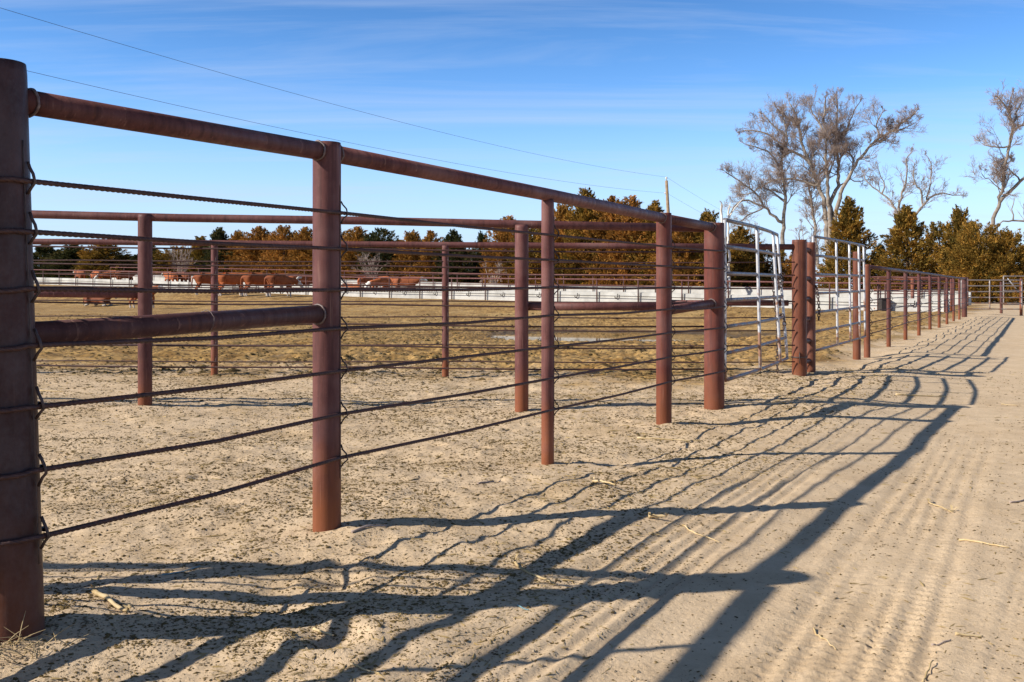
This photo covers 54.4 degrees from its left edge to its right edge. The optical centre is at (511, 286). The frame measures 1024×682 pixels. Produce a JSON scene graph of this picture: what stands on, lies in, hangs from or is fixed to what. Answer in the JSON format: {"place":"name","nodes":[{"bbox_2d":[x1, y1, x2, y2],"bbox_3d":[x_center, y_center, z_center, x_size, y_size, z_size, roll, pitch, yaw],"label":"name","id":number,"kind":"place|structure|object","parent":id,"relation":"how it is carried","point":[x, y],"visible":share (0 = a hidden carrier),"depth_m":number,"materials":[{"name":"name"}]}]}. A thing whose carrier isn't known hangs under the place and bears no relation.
{"place":"outdoors","nodes":[
{"label":"outdoors","id":0,"kind":"place"},
{"bbox_2d":[0,284,1023,681],"bbox_3d":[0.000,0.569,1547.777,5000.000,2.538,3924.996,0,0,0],"label":"ground","id":1,"kind":"structure","parent":0,"point":[986,342],"depth_m":4.42,"materials":[{"name":"sand"}]},
{"bbox_2d":[0,611,87,662],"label":"grass tuft","id":2,"kind":"object","parent":1,"relation":"on","point":[19,637],"visible":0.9,"depth_m":2.71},
{"bbox_2d":[33,245,65,277],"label":"cedar tree","id":3,"kind":"object","parent":1,"relation":"on","point":[39,253],"visible":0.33,"depth_m":117.18,"materials":[{"name":"green plant"}]},
{"bbox_2d":[35,245,83,277],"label":"cedar tree","id":4,"kind":"object","parent":1,"relation":"on","point":[68,254],"visible":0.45,"depth_m":114.39,"materials":[{"name":"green plant"}]},
{"bbox_2d":[73,269,85,278],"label":"cow","id":5,"kind":"object","parent":1,"relation":"on","point":[81,276],"visible":0.41,"depth_m":86.52},
{"bbox_2d":[60,245,137,278],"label":"cedar tree","id":6,"kind":"object","parent":1,"relation":"on","point":[100,254],"visible":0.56,"depth_m":112.84,"materials":[{"name":"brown plant"}]},
{"bbox_2d":[83,298,116,305],"bbox_3d":[-25.634,0.774,61.971,2.471,0.831,1.046,0,0,15],"label":"cow","id":7,"kind":"object","parent":1,"relation":"on","point":[97,301],"visible":0.41,"depth_m":61.69},
{"bbox_2d":[94,270,122,279],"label":"cow","id":8,"kind":"object","parent":1,"relation":"on","point":[98,276],"visible":0.35,"depth_m":85.00},
{"bbox_2d":[90,584,135,611],"bbox_3d":[-1.239,0.969,3.089,0.032,0.035,0.336,0,0,-44],"label":"corn stalk","id":9,"kind":"object","parent":1,"relation":"on","point":[107,597],"visible":1,"depth_m":3.09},
{"bbox_2d":[114,270,137,279],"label":"cow","id":10,"kind":"object","parent":1,"relation":"on","point":[120,276],"visible":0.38,"depth_m":82.78},
{"bbox_2d":[126,254,137,270],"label":"cedar tree","id":11,"kind":"object","parent":1,"relation":"on","point":[134,257],"visible":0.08,"depth_m":117.40,"materials":[{"name":"green plant"}]},
{"bbox_2d":[127,285,162,307],"bbox_3d":[-20.522,0.548,55.979,2.348,1.304,0.580,0,0,8],"label":"cow","id":12,"kind":"object","parent":1,"relation":"on","point":[153,296],"visible":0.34,"depth_m":56.02},
{"bbox_2d":[131,245,170,273],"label":"cedar tree","id":13,"kind":"object","parent":1,"relation":"on","point":[154,250],"visible":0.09,"depth_m":111.53,"materials":[{"name":"green plant"}]},
{"bbox_2d":[161,271,178,281],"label":"cow","id":14,"kind":"object","parent":1,"relation":"on","point":[170,279],"visible":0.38,"depth_m":79.12},
{"bbox_2d":[152,246,189,273],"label":"cedar tree","id":15,"kind":"object","parent":1,"relation":"on","point":[166,255],"visible":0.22,"depth_m":110.92,"materials":[{"name":"brown plant"}]},
{"bbox_2d":[162,565,200,574],"bbox_3d":[-1.165,1.002,3.518,0.016,0.007,0.147,0,0,44],"label":"baling twine","id":16,"kind":"object","parent":1,"relation":"on","point":[179,571],"visible":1,"depth_m":3.50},
{"bbox_2d":[168,246,195,271],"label":"bare shrub","id":17,"kind":"object","parent":1,"relation":"on","point":[184,258],"visible":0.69,"depth_m":103.89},
{"bbox_2d":[178,272,190,281],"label":"cow","id":18,"kind":"object","parent":1,"relation":"on","point":[188,278],"visible":0.34,"depth_m":79.23},
{"bbox_2d":[171,236,206,275],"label":"cedar tree","id":19,"kind":"object","parent":1,"relation":"on","point":[197,254],"visible":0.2,"depth_m":107.11,"materials":[{"name":"brown plant"}]},
{"bbox_2d":[192,272,222,294],"bbox_3d":[-19.120,-0.206,63.579,2.595,1.442,0.641,0,0,-28],"label":"cow","id":20,"kind":"object","parent":1,"relation":"on","point":[202,279],"visible":0.36,"depth_m":63.01},
{"bbox_2d":[190,227,233,275],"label":"cedar tree","id":21,"kind":"object","parent":1,"relation":"on","point":[219,233],"visible":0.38,"depth_m":105.35,"materials":[{"name":"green plant"}]},
{"bbox_2d":[218,229,244,271],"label":"cedar tree","id":22,"kind":"object","parent":1,"relation":"on","point":[236,235],"visible":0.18,"depth_m":105.10,"materials":[{"name":"brown plant"}]},
{"bbox_2d":[218,272,248,295],"bbox_3d":[-17.214,-0.171,62.091,2.670,1.483,0.660,0,0,-32],"label":"cow","id":23,"kind":"object","parent":1,"relation":"on","point":[230,279],"visible":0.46,"depth_m":61.65},
{"bbox_2d":[230,226,285,272],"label":"cedar tree","id":24,"kind":"object","parent":1,"relation":"on","point":[259,235],"visible":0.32,"depth_m":101.98,"materials":[{"name":"brown plant"}]},
{"bbox_2d":[240,272,282,295],"bbox_3d":[-15.334,-0.164,61.085,2.657,1.483,0.663,0,0,-30],"label":"cow","id":25,"kind":"object","parent":1,"relation":"on","point":[253,279],"visible":0.47,"depth_m":60.56},
{"bbox_2d":[245,225,302,273],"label":"cedar tree","id":26,"kind":"object","parent":1,"relation":"on","point":[274,255],"visible":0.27,"depth_m":100.03,"materials":[{"name":"brown plant"}]},
{"bbox_2d":[264,273,302,296],"bbox_3d":[-13.806,-0.134,60.301,2.584,1.442,0.645,0,0,-38],"label":"cow","id":27,"kind":"object","parent":1,"relation":"on","point":[278,280],"visible":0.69,"depth_m":59.87},
{"bbox_2d":[283,226,312,273],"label":"cedar tree","id":28,"kind":"object","parent":1,"relation":"on","point":[305,234],"visible":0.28,"depth_m":98.15,"materials":[{"name":"brown plant"}]},
{"bbox_2d":[289,275,312,284],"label":"cow","id":29,"kind":"object","parent":1,"relation":"on","point":[308,279],"visible":0.11,"depth_m":69.37},
{"bbox_2d":[313,627,333,635],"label":"straw stem","id":30,"kind":"object","parent":1,"relation":"on","point":[320,631],"visible":1,"depth_m":2.91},
{"bbox_2d":[298,229,353,271],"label":"cedar tree","id":31,"kind":"object","parent":1,"relation":"on","point":[307,258],"visible":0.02,"depth_m":96.56,"materials":[{"name":"brown plant"}]},
{"bbox_2d":[341,226,382,279],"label":"cedar tree","id":32,"kind":"object","parent":1,"relation":"on","point":[356,235],"visible":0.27,"depth_m":95.00,"materials":[{"name":"brown plant"}]},
{"bbox_2d":[0,58,727,641],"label":"corral fence","id":33,"kind":"object","parent":1,"relation":"on","point":[24,334],"visible":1,"depth_m":3.58,"materials":[{"name":"metal"}]},
{"bbox_2d":[723,218,788,381],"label":"pipe gate","id":34,"kind":"structure","parent":33,"relation":"attached to","point":[758,298],"depth_m":9.54,"materials":[{"name":"metal"}]},
{"bbox_2d":[772,273,780,372],"bbox_3d":[2.922,0.400,11.000,0.098,1.110,0.040,0,0,0],"label":"latch chain","id":35,"kind":"object","parent":34,"relation":"hanging from","point":[777,355],"visible":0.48,"depth_m":10.99,"materials":[{"name":"metal"}]},
{"bbox_2d":[778,272,784,289],"bbox_3d":[2.965,-0.059,10.973,0.065,0.210,0.115,0,0,37],"label":"latch chain","id":36,"kind":"object","parent":34,"relation":"hanging from","point":[780,279],"visible":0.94,"depth_m":10.97,"materials":[{"name":"metal"}]},
{"bbox_2d":[357,276,373,286],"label":"cow","id":37,"kind":"object","parent":1,"relation":"on","point":[364,280],"visible":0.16,"depth_m":70.71},
{"bbox_2d":[352,663,379,673],"bbox_3d":[-0.384,1.006,2.622,0.113,0.012,0.006,0,0,43],"label":"straw stem","id":38,"kind":"object","parent":1,"relation":"on","point":[360,667],"visible":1,"depth_m":2.62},
{"bbox_2d":[32,210,703,411],"bbox_3d":[-2.770,0.346,8.303,8.863,2.088,0.154,0,0,-1],"label":"cross fence","id":39,"kind":"object","parent":1,"relation":"on","point":[522,306],"visible":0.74,"depth_m":8.33,"materials":[{"name":"metal"}]},
{"bbox_2d":[351,524,386,532],"bbox_3d":[-0.569,0.965,4.002,0.018,0.028,0.195,0,0,39],"label":"twig","id":40,"kind":"object","parent":1,"relation":"on","point":[357,529],"visible":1,"depth_m":3.98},
{"bbox_2d":[352,253,390,278],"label":"bare shrub","id":41,"kind":"object","parent":1,"relation":"on","point":[371,268],"visible":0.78,"depth_m":90.01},
{"bbox_2d":[365,276,391,286],"bbox_3d":[-8.710,-0.053,64.865,0.584,1.304,2.338,0,0,42],"label":"cow","id":42,"kind":"object","parent":1,"relation":"on","point":[376,281],"visible":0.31,"depth_m":64.69},
{"bbox_2d":[353,227,406,279],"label":"cedar tree","id":43,"kind":"object","parent":1,"relation":"on","point":[382,234],"visible":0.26,"depth_m":93.91,"materials":[{"name":"green plant"}]},
{"bbox_2d":[378,229,427,276],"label":"cedar tree","id":44,"kind":"object","parent":1,"relation":"on","point":[413,236],"visible":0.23,"depth_m":93.20,"materials":[{"name":"brown plant"}]},
{"bbox_2d":[392,276,427,284],"bbox_3d":[-6.495,-0.024,63.177,2.348,1.304,0.580,0,0,9],"label":"cow","id":45,"kind":"object","parent":1,"relation":"on","point":[406,280],"visible":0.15,"depth_m":62.95},
{"bbox_2d":[33,239,794,376],"bbox_3d":[-2.875,0.412,11.395,12.251,1.982,0.145,0,0,-1],"label":"cross fence","id":46,"kind":"object","parent":1,"relation":"on","point":[445,300],"visible":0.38,"depth_m":11.39,"materials":[{"name":"metal"}]},
{"bbox_2d":[407,230,450,281],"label":"cedar tree","id":47,"kind":"object","parent":1,"relation":"on","point":[431,236],"visible":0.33,"depth_m":92.16,"materials":[{"name":"brown plant"}]},
{"bbox_2d":[425,228,480,282],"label":"cedar tree","id":48,"kind":"object","parent":1,"relation":"on","point":[454,236],"visible":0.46,"depth_m":91.32,"materials":[{"name":"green plant"}]},
{"bbox_2d":[466,231,489,282],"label":"cedar tree","id":49,"kind":"object","parent":1,"relation":"on","point":[480,236],"visible":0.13,"depth_m":94.58,"materials":[{"name":"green plant"}]},
{"bbox_2d":[34,269,944,311],"bbox_3d":[-12.233,-0.082,63.134,74.465,2.904,0.128,0,0,36],"label":"bunk fence","id":50,"kind":"object","parent":1,"relation":"on","point":[557,279],"visible":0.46,"depth_m":53.31,"materials":[{"name":"metal"}]},
{"bbox_2d":[34,277,949,311],"bbox_3d":[-11.906,0.203,63.591,74.374,2.134,0.920,0,0,36],"label":"feed bunk","id":51,"kind":"object","parent":1,"relation":"on","point":[508,295],"visible":0.37,"depth_m":52.57,"materials":[{"name":"white concrete"}]},
{"bbox_2d":[480,260,506,282],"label":"bare shrub","id":52,"kind":"object","parent":1,"relation":"on","point":[492,280],"visible":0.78,"depth_m":83.98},
{"bbox_2d":[37,308,957,379],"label":"pen clods","id":53,"kind":"object","parent":1,"relation":"on","point":[351,358],"visible":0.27,"depth_m":14.34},
{"bbox_2d":[476,215,531,284],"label":"cedar tree","id":54,"kind":"object","parent":1,"relation":"on","point":[499,236],"visible":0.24,"depth_m":89.04,"materials":[{"name":"brown plant"}]},
{"bbox_2d":[0,362,1023,681],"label":"dung crumbs","id":55,"kind":"object","parent":1,"relation":"on","point":[310,608],"visible":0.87,"depth_m":4.54,"materials":[{"name":"soil"}]},
{"bbox_2d":[0,355,1023,681],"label":"sand clods","id":56,"kind":"object","parent":1,"relation":"on","point":[444,523],"visible":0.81,"depth_m":4.27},
{"bbox_2d":[5,362,1023,681],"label":"straw bits","id":57,"kind":"object","parent":1,"relation":"on","point":[453,524],"visible":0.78,"depth_m":4.18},
{"bbox_2d":[488,228,564,284],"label":"cedar tree","id":58,"kind":"object","parent":1,"relation":"on","point":[534,254],"visible":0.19,"depth_m":86.85,"materials":[{"name":"brown plant"}]},
{"bbox_2d":[511,554,560,583],"bbox_3d":[0.079,1.002,3.521,0.052,0.043,0.311,0,0,-30],"label":"corn stalk","id":59,"kind":"object","parent":1,"relation":"on","point":[527,571],"visible":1,"depth_m":3.52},
{"bbox_2d":[110,267,967,305],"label":"bunk fence","id":60,"kind":"object","parent":1,"relation":"on","point":[457,282],"visible":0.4,"depth_m":73.95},
{"bbox_2d":[111,275,970,304],"bbox_3d":[-7.747,-0.143,79.052,81.574,2.288,0.920,0,0,36],"label":"feed bunk","id":61,"kind":"object","parent":1,"relation":"on","point":[691,291],"visible":0.2,"depth_m":64.32,"materials":[{"name":"white concrete"}]},
{"bbox_2d":[528,203,587,284],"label":"cedar tree","id":62,"kind":"object","parent":1,"relation":"on","point":[562,209],"visible":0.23,"depth_m":85.89,"materials":[{"name":"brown plant"}]},
{"bbox_2d":[554,187,609,284],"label":"cedar tree","id":63,"kind":"object","parent":1,"relation":"on","point":[583,215],"visible":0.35,"depth_m":84.75,"materials":[{"name":"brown plant"}]},
{"bbox_2d":[482,332,703,341],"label":"water","id":64,"kind":"structure","parent":1,"relation":"on","point":[578,336],"depth_m":33.46,"materials":[{"name":"brown liquid"}]},
{"bbox_2d":[575,195,632,285],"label":"cedar tree","id":65,"kind":"object","parent":1,"relation":"on","point":[605,215],"visible":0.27,"depth_m":83.66,"materials":[{"name":"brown plant"}]},
{"bbox_2d":[590,477,618,484],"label":"corn stalk","id":66,"kind":"object","parent":1,"relation":"on","point":[592,478],"visible":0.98,"depth_m":5.01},
{"bbox_2d":[598,195,653,285],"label":"cedar tree","id":67,"kind":"object","parent":1,"relation":"on","point":[632,201],"visible":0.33,"depth_m":82.81,"materials":[{"name":"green plant"}]},
{"bbox_2d":[621,199,687,285],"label":"cedar tree","id":68,"kind":"object","parent":1,"relation":"on","point":[655,206],"visible":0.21,"depth_m":82.16,"materials":[{"name":"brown plant"}]},
{"bbox_2d":[648,512,668,517],"bbox_3d":[0.641,0.998,4.354,0.093,0.031,0.052,0,0,16],"label":"corn husk","id":69,"kind":"object","parent":1,"relation":"on","point":[655,515],"visible":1,"depth_m":4.34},
{"bbox_2d":[632,232,703,286],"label":"cedar tree","id":70,"kind":"object","parent":1,"relation":"on","point":[682,236],"visible":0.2,"depth_m":79.73,"materials":[{"name":"brown plant"}]},
{"bbox_2d":[664,177,672,279],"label":"utility pole","id":71,"kind":"object","parent":1,"relation":"on","point":[667,198],"visible":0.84,"depth_m":72.91,"materials":[{"name":"brown wood"}]},
{"bbox_2d":[2,8,662,176],"bbox_3d":[-8.838,-8.416,36.500,0.012,2.381,83.398,0,0,29],"label":"power line","id":72,"kind":"object","parent":71,"relation":"attached to","point":[287,91],"visible":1,"depth_m":36.39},
{"bbox_2d":[29,71,657,192],"bbox_3d":[-9.161,-6.841,36.500,0.012,1.831,83.570,0,0,29],"label":"power line","id":73,"kind":"object","parent":71,"relation":"attached to","point":[295,131],"visible":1,"depth_m":36.78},
{"bbox_2d":[637,437,702,440],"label":"straw stem","id":74,"kind":"object","parent":1,"relation":"on","point":[667,439],"visible":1,"depth_m":6.79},
{"bbox_2d":[682,524,719,541],"bbox_3d":[0.776,1.023,4.143,0.026,0.014,0.293,0,0,-20],"label":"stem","id":75,"kind":"object","parent":1,"relation":"on","point":[698,534],"visible":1,"depth_m":4.13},
{"bbox_2d":[673,208,746,286],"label":"cedar tree","id":76,"kind":"object","parent":1,"relation":"on","point":[706,216],"visible":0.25,"depth_m":79.59,"materials":[{"name":"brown plant"}]},
{"bbox_2d":[720,193,746,294],"bbox_3d":[13.569,-2.616,61.892,1.906,6.422,0.694,0,0,-19],"label":"dead snag","id":77,"kind":"object","parent":1,"relation":"on","point":[729,253],"visible":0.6,"depth_m":61.93,"materials":[{"name":"grey wood"}]},
{"bbox_2d":[732,220,765,254],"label":"bare shrub","id":78,"kind":"object","parent":1,"relation":"on","point":[752,232],"visible":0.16,"depth_m":85.61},
{"bbox_2d":[728,226,772,287],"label":"cedar tree","id":79,"kind":"object","parent":1,"relation":"on","point":[739,235],"visible":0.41,"depth_m":82.87,"materials":[{"name":"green plant"}]},
{"bbox_2d":[715,94,807,259],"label":"cottonwood tree","id":80,"kind":"object","parent":1,"relation":"on","point":[784,151],"visible":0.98,"depth_m":103.58,"materials":[{"name":"grey plant"}]},
{"bbox_2d":[759,243,787,287],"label":"cedar tree","id":81,"kind":"object","parent":1,"relation":"on","point":[768,265],"visible":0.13,"depth_m":84.82,"materials":[{"name":"green plant"}]},
{"bbox_2d":[767,252,822,287],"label":"cedar tree","id":82,"kind":"object","parent":1,"relation":"on","point":[788,268],"visible":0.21,"depth_m":81.68,"materials":[{"name":"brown plant"}]},
{"bbox_2d":[791,240,815,375],"bbox_3d":[3.459,0.414,11.708,0.190,1.919,0.654,0,0,36],"label":"gate post","id":83,"kind":"object","parent":1,"relation":"on","point":[803,356],"visible":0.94,"depth_m":11.47,"materials":[{"name":"metal"}]},
{"bbox_2d":[815,285,820,320],"bbox_3d":[3.647,0.190,11.878,0.074,0.430,0.049,0,0,40],"label":"latch chain","id":84,"kind":"object","parent":83,"relation":"hanging from","point":[818,304],"visible":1,"depth_m":11.86,"materials":[{"name":"metal"}]},
{"bbox_2d":[791,219,827,262],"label":"bare shrub","id":85,"kind":"object","parent":1,"relation":"on","point":[816,239],"visible":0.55,"depth_m":87.64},
{"bbox_2d":[813,627,836,649],"bbox_3d":[0.924,1.043,2.944,0.006,0.020,0.163,0,0,-6],"label":"corn stalk","id":86,"kind":"object","parent":1,"relation":"on","point":[819,635],"visible":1,"depth_m":2.96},
{"bbox_2d":[732,84,928,268],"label":"cottonwood tree","id":87,"kind":"object","parent":1,"relation":"on","point":[838,143],"visible":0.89,"depth_m":110.57,"materials":[{"name":"grey plant"}]},
{"bbox_2d":[816,195,885,289],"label":"cedar tree","id":88,"kind":"object","parent":1,"relation":"on","point":[849,225],"visible":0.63,"depth_m":73.37,"materials":[{"name":"green plant"}]},
{"bbox_2d":[853,252,860,359],"bbox_3d":[4.987,0.446,14.400,0.110,1.912,0.110,0,0,0],"label":"gate post","id":89,"kind":"object","parent":1,"relation":"on","point":[856,349],"visible":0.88,"depth_m":14.36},
{"bbox_2d":[812,235,865,351],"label":"pipe gate","id":90,"kind":"structure","parent":89,"relation":"attached to","point":[850,291],"depth_m":13.63,"materials":[{"name":"metal"}]},
{"bbox_2d":[877,298,885,310],"bbox_3d":[16.008,0.812,42.900,0.360,0.672,0.520,0,0,0],"label":"feed box","id":91,"kind":"object","parent":1,"relation":"on","point":[882,304],"visible":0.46,"depth_m":42.67,"materials":[{"name":"metal"}]},
{"bbox_2d":[869,242,899,288],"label":"cedar tree","id":92,"kind":"object","parent":1,"relation":"on","point":[882,247],"visible":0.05,"depth_m":77.73,"materials":[{"name":"green plant"}]},
{"bbox_2d":[870,204,949,290],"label":"cedar tree","id":93,"kind":"object","parent":1,"relation":"on","point":[898,244],"visible":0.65,"depth_m":71.35,"materials":[{"name":"green plant"}]},
{"bbox_2d":[852,146,968,265],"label":"cottonwood tree","id":94,"kind":"object","parent":1,"relation":"on","point":[924,184],"visible":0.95,"depth_m":99.88,"materials":[{"name":"grey plant"}]},
{"bbox_2d":[873,276,951,310],"bbox_3d":[17.468,0.452,43.237,3.464,1.860,0.225,0,0,0],"label":"panel fence","id":95,"kind":"object","parent":1,"relation":"on","point":[912,280],"visible":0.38,"depth_m":43.26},
{"bbox_2d":[864,264,966,357],"bbox_3d":[10.447,0.538,24.602,0.170,1.757,21.837,0,0,28],"label":"road fence","id":96,"kind":"object","parent":1,"relation":"on","point":[888,298],"visible":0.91,"depth_m":19.27,"materials":[{"name":"metal"}]},
{"bbox_2d":[895,393,945,396],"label":"straw stem","id":97,"kind":"object","parent":1,"relation":"on","point":[920,395],"visible":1,"depth_m":9.71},
{"bbox_2d":[921,660,933,681],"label":"straw stem","id":98,"kind":"object","parent":1,"relation":"on","point":[925,676],"visible":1,"depth_m":2.68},
{"bbox_2d":[915,221,954,288],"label":"cedar tree","id":99,"kind":"object","parent":1,"relation":"on","point":[935,233],"visible":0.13,"depth_m":75.75,"materials":[{"name":"green plant"}]},
{"bbox_2d":[927,498,956,511],"bbox_3d":[2.038,1.037,4.743,0.050,0.033,0.227,0,0,-14],"label":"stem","id":100,"kind":"object","parent":1,"relation":"on","point":[951,506],"visible":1,"depth_m":4.68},
{"bbox_2d":[932,204,974,285],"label":"cedar tree","id":101,"kind":"object","parent":1,"relation":"on","point":[958,217],"visible":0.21,"depth_m":73.83,"materials":[{"name":"green plant"}]},
{"bbox_2d":[955,632,982,636],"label":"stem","id":102,"kind":"object","parent":1,"relation":"on","point":[961,634],"visible":1,"depth_m":2.98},
{"bbox_2d":[934,219,1019,302],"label":"cedar tree","id":103,"kind":"object","parent":1,"relation":"on","point":[973,245],"visible":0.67,"depth_m":65.30,"materials":[{"name":"green plant"}]},
{"bbox_2d":[959,539,1008,547],"bbox_3d":[1.911,1.041,4.035,0.010,0.018,0.200,0,0,-41],"label":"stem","id":104,"kind":"object","parent":1,"relation":"on","point":[977,541],"visible":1,"depth_m":4.04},
{"bbox_2d":[961,280,1021,309],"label":"pipe gate","id":105,"kind":"structure","parent":1,"relation":"on","point":[989,297],"depth_m":37.39,"materials":[{"name":"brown metal"}]},
{"bbox_2d":[963,78,1023,246],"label":"cottonwood tree","id":106,"kind":"object","parent":1,"relation":"on","point":[1003,170],"visible":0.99,"depth_m":91.89,"materials":[{"name":"grey plant"}]},
{"bbox_2d":[973,228,1023,302],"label":"cedar tree","id":107,"kind":"object","parent":1,"relation":"on","point":[1009,240],"visible":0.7,"depth_m":64.13,"materials":[{"name":"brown plant"}]},
{"bbox_2d":[1000,282,1002,313],"bbox_3d":[19.411,0.600,39.500,0.110,1.600,0.110,0,0,0],"label":"gate post","id":108,"kind":"object","parent":1,"relation":"on","point":[1001,295],"visible":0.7,"depth_m":39.45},
{"bbox_2d":[988,197,1023,229],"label":"cottonwood tree","id":109,"kind":"object","parent":1,"relation":"on","point":[1013,215],"visible":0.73,"depth_m":83.73,"materials":[{"name":"grey plant"}]},
{"bbox_2d":[1003,276,1023,304],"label":"pipe gate","id":110,"kind":"structure","parent":1,"relation":"on","point":[1010,290],"depth_m":52.10,"materials":[{"name":"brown metal"}]},
{"bbox_2d":[1020,279,1022,315],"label":"gate post","id":111,"kind":"object","parent":1,"relation":"on","point":[1021,312],"visible":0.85,"depth_m":37.85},
{"bbox_2d":[0,0,1023,286],"label":"sky","id":112,"kind":"structure","parent":0,"point":[659,88],"materials":[{"name":"blue"}]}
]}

